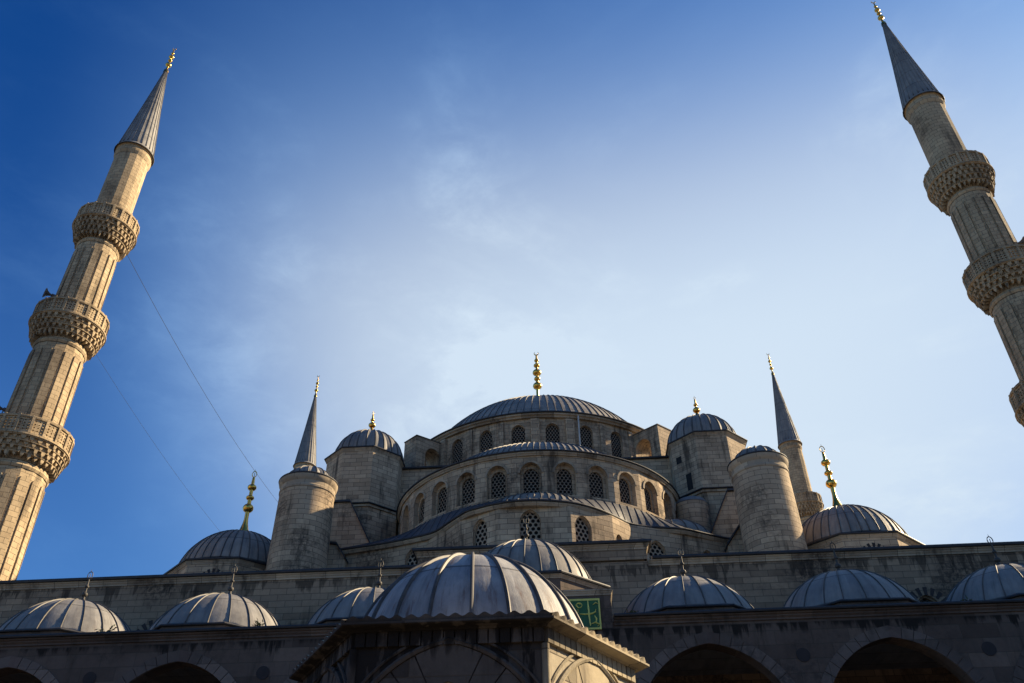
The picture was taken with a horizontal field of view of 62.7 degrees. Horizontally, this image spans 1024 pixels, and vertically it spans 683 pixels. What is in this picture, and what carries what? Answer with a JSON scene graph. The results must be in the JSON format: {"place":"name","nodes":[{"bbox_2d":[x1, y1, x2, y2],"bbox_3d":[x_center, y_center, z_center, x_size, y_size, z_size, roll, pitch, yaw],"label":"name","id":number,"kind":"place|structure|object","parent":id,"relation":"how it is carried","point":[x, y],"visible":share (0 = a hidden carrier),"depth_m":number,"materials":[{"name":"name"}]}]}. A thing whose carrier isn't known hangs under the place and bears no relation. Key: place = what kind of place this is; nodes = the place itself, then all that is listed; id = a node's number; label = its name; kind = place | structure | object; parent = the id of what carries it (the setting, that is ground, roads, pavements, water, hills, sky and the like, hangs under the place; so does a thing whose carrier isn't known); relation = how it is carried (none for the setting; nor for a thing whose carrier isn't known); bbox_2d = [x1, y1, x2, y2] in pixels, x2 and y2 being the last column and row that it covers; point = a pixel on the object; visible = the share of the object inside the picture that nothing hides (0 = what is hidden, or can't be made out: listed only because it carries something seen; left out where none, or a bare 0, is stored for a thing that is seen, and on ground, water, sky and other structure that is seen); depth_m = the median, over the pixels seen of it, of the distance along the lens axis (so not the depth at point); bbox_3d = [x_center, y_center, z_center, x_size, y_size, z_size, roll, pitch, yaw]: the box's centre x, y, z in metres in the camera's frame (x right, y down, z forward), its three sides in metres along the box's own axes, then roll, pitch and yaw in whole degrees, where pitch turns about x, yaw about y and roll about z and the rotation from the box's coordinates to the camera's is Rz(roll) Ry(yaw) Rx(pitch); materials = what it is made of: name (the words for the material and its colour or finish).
{"place":"outdoors","nodes":[
{"label":"outdoors","id":0,"kind":"place"},
{"bbox_2d":[0,352,1023,682],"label":"mosque","id":1,"kind":"structure","parent":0,"point":[624,508],"depth_m":47.96,"materials":[{"name":"stone"}]},
{"bbox_2d":[293,375,319,468],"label":"spire","id":2,"kind":"structure","parent":1,"relation":"attached to","point":[306,454],"depth_m":104.31,"materials":[{"name":"metal"}]},
{"bbox_2d":[406,551,417,564],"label":"window","id":3,"kind":"structure","parent":1,"relation":"in","point":[411,560],"depth_m":48.71,"materials":[{"name":"grey stone"}]},
{"bbox_2d":[417,495,424,524],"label":"window","id":4,"kind":"structure","parent":1,"relation":"in","point":[422,502],"depth_m":51.99,"materials":[{"name":"grey stone"}]},
{"bbox_2d":[435,483,446,514],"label":"window","id":5,"kind":"structure","parent":1,"relation":"in","point":[441,495],"depth_m":50.73,"materials":[{"name":"grey stone"}]},
{"bbox_2d":[452,439,461,463],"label":"window","id":6,"kind":"structure","parent":1,"relation":"in","point":[457,447],"depth_m":64.11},
{"bbox_2d":[459,474,474,505],"bbox_3d":[-2.560,8.813,49.670,1.250,2.065,0.100,-19,-40,23],"label":"window","id":7,"kind":"structure","parent":1,"relation":"in","point":[467,485],"depth_m":49.76,"materials":[{"name":"grey stone"}]},
{"bbox_2d":[474,520,486,545],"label":"window","id":8,"kind":"structure","parent":1,"relation":"in","point":[480,533],"depth_m":45.55,"materials":[{"name":"grey stone"}]},
{"bbox_2d":[480,431,491,452],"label":"window","id":9,"kind":"structure","parent":1,"relation":"in","point":[486,438],"depth_m":63.16,"materials":[{"name":"grey stone"}]},
{"bbox_2d":[488,468,506,498],"bbox_3d":[-0.785,8.340,49.074,1.250,2.065,0.100,-11,-38,13],"label":"window","id":10,"kind":"structure","parent":1,"relation":"in","point":[497,480],"depth_m":49.13,"materials":[{"name":"grey stone"}]},
{"bbox_2d":[512,426,524,443],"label":"window","id":11,"kind":"structure","parent":1,"relation":"in","point":[518,432],"depth_m":62.64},
{"bbox_2d":[520,511,541,539],"bbox_3d":[0.987,10.253,44.672,1.150,2.700,0.100,-2,-37,1],"label":"window","id":12,"kind":"structure","parent":1,"relation":"in","point":[534,525],"depth_m":45.00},
{"bbox_2d":[520,465,541,492],"bbox_3d":[1.111,8.102,48.798,1.250,2.065,0.100,-3,-37,3],"label":"window","id":13,"kind":"structure","parent":1,"relation":"in","point":[530,475],"depth_m":48.86,"materials":[{"name":"grey stone"}]},
{"bbox_2d":[545,424,559,441],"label":"window","id":14,"kind":"structure","parent":1,"relation":"in","point":[552,431],"depth_m":62.50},
{"bbox_2d":[554,465,575,494],"bbox_3d":[3.041,8.111,48.855,1.250,2.065,0.100,4,-37,-7],"label":"window","id":15,"kind":"structure","parent":1,"relation":"in","point":[564,475],"depth_m":48.89,"materials":[{"name":"grey stone"}]},
{"bbox_2d":[575,516,590,541],"bbox_3d":[3.737,10.583,44.819,1.100,2.667,0.100,20,-42,-26],"label":"window","id":16,"kind":"structure","parent":1,"relation":"in","point":[582,529],"depth_m":45.25,"materials":[{"name":"grey stone"}]},
{"bbox_2d":[580,426,592,448],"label":"window","id":17,"kind":"structure","parent":1,"relation":"in","point":[585,433],"depth_m":62.76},
{"bbox_2d":[588,468,606,498],"bbox_3d":[4.916,8.365,49.242,1.250,2.065,0.100,12,-38,-16],"label":"window","id":18,"kind":"structure","parent":1,"relation":"in","point":[597,483],"depth_m":49.31,"materials":[{"name":"grey stone"}]},
{"bbox_2d":[611,432,622,457],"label":"window","id":19,"kind":"structure","parent":1,"relation":"in","point":[616,444],"depth_m":63.44,"materials":[{"name":"grey stone"}]},
{"bbox_2d":[618,474,633,505],"bbox_3d":[6.648,8.853,49.941,1.250,2.065,0.100,20,-41,-26],"label":"window","id":20,"kind":"structure","parent":1,"relation":"in","point":[625,487],"depth_m":50.08,"materials":[{"name":"grey stone"}]},
{"bbox_2d":[644,484,654,513],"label":"window","id":21,"kind":"structure","parent":1,"relation":"in","point":[649,501],"depth_m":51.14,"materials":[{"name":"grey stone"}]},
{"bbox_2d":[649,541,664,558],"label":"window","id":22,"kind":"structure","parent":1,"relation":"in","point":[655,548],"depth_m":47.63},
{"bbox_2d":[663,498,668,518],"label":"window","id":23,"kind":"structure","parent":1,"relation":"in","point":[665,505],"depth_m":52.56,"materials":[{"name":"grey stone"}]},
{"bbox_2d":[919,596,934,601],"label":"window","id":24,"kind":"structure","parent":1,"relation":"in","point":[923,599],"depth_m":37.59,"materials":[{"name":"black glass"}]},
{"bbox_2d":[0,0,1023,579],"label":"sky","id":25,"kind":"structure","parent":0,"point":[400,205],"materials":[{"name":"blue"}]},
{"label":"ground","id":26,"kind":"structure","parent":0,"visible":0},
{"bbox_2d":[0,48,176,580],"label":"minaret","id":27,"kind":"object","parent":26,"relation":"on","point":[69,324],"visible":1,"depth_m":51.59,"materials":[{"name":"stone"}]},
{"bbox_2d":[42,288,54,296],"bbox_3d":[-29.691,-2.703,53.800,0.690,1.441,0.700,27,-45,-32],"label":"loudspeaker","id":28,"kind":"object","parent":27,"relation":"attached to","point":[46,292],"visible":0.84,"depth_m":53.88,"materials":[{"name":"grey metal"}]},
{"bbox_2d":[96,355,218,529],"bbox_3d":[-25.958,14.786,72.659,0.016,1.317,45.711,-2,-37,2],"label":"cable","id":29,"kind":"object","parent":27,"relation":"attached to","point":[151,439],"visible":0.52,"depth_m":61.60,"materials":[{"name":"black metal"}]},
{"bbox_2d":[127,255,277,501],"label":"cable","id":30,"kind":"object","parent":27,"relation":"attached to","point":[190,369],"visible":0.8,"depth_m":68.94,"materials":[{"name":"black metal"}]},
{"bbox_2d":[289,552,649,682],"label":"ablution fountain","id":31,"kind":"object","parent":26,"relation":"on","point":[472,617],"visible":1,"depth_m":15.04,"materials":[{"name":"stone"}]},
{"bbox_2d":[0,516,1023,682],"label":"arcade","id":32,"kind":"object","parent":26,"relation":"on","point":[826,627],"visible":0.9,"depth_m":31.15,"materials":[{"name":"stone"}]},
{"bbox_2d":[95,624,116,631],"bbox_3d":[-15.654,11.186,32.337,0.808,0.586,0.501,10,-38,-14],"label":"weed","id":33,"kind":"object","parent":32,"relation":"on","point":[107,630],"visible":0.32,"depth_m":32.33,"materials":[{"name":"green plant"}]},
{"bbox_2d":[252,619,264,625],"bbox_3d":[-9.576,10.684,31.690,0.498,0.453,0.546,-23,-42,26],"label":"weed","id":34,"kind":"object","parent":32,"relation":"on","point":[258,623],"visible":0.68,"depth_m":31.68,"materials":[{"name":"green plant"}]},
{"bbox_2d":[568,598,601,629],"bbox_3d":[0.726,10.111,30.938,5.060,1.140,0.109,-3,-37,3],"label":"inscription panel","id":35,"kind":"object","parent":32,"relation":"attached to","point":[588,612],"visible":0.19,"depth_m":30.89,"materials":[{"name":"green paint"}]},
{"bbox_2d":[767,354,823,523],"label":"minaret","id":36,"kind":"object","parent":26,"relation":"on","point":[809,502],"visible":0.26,"depth_m":98.31,"materials":[{"name":"stone"}]},
{"bbox_2d":[871,2,1023,426],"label":"minaret","id":37,"kind":"object","parent":26,"relation":"on","point":[959,183],"visible":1,"depth_m":53.66,"materials":[{"name":"stone"}]}
]}

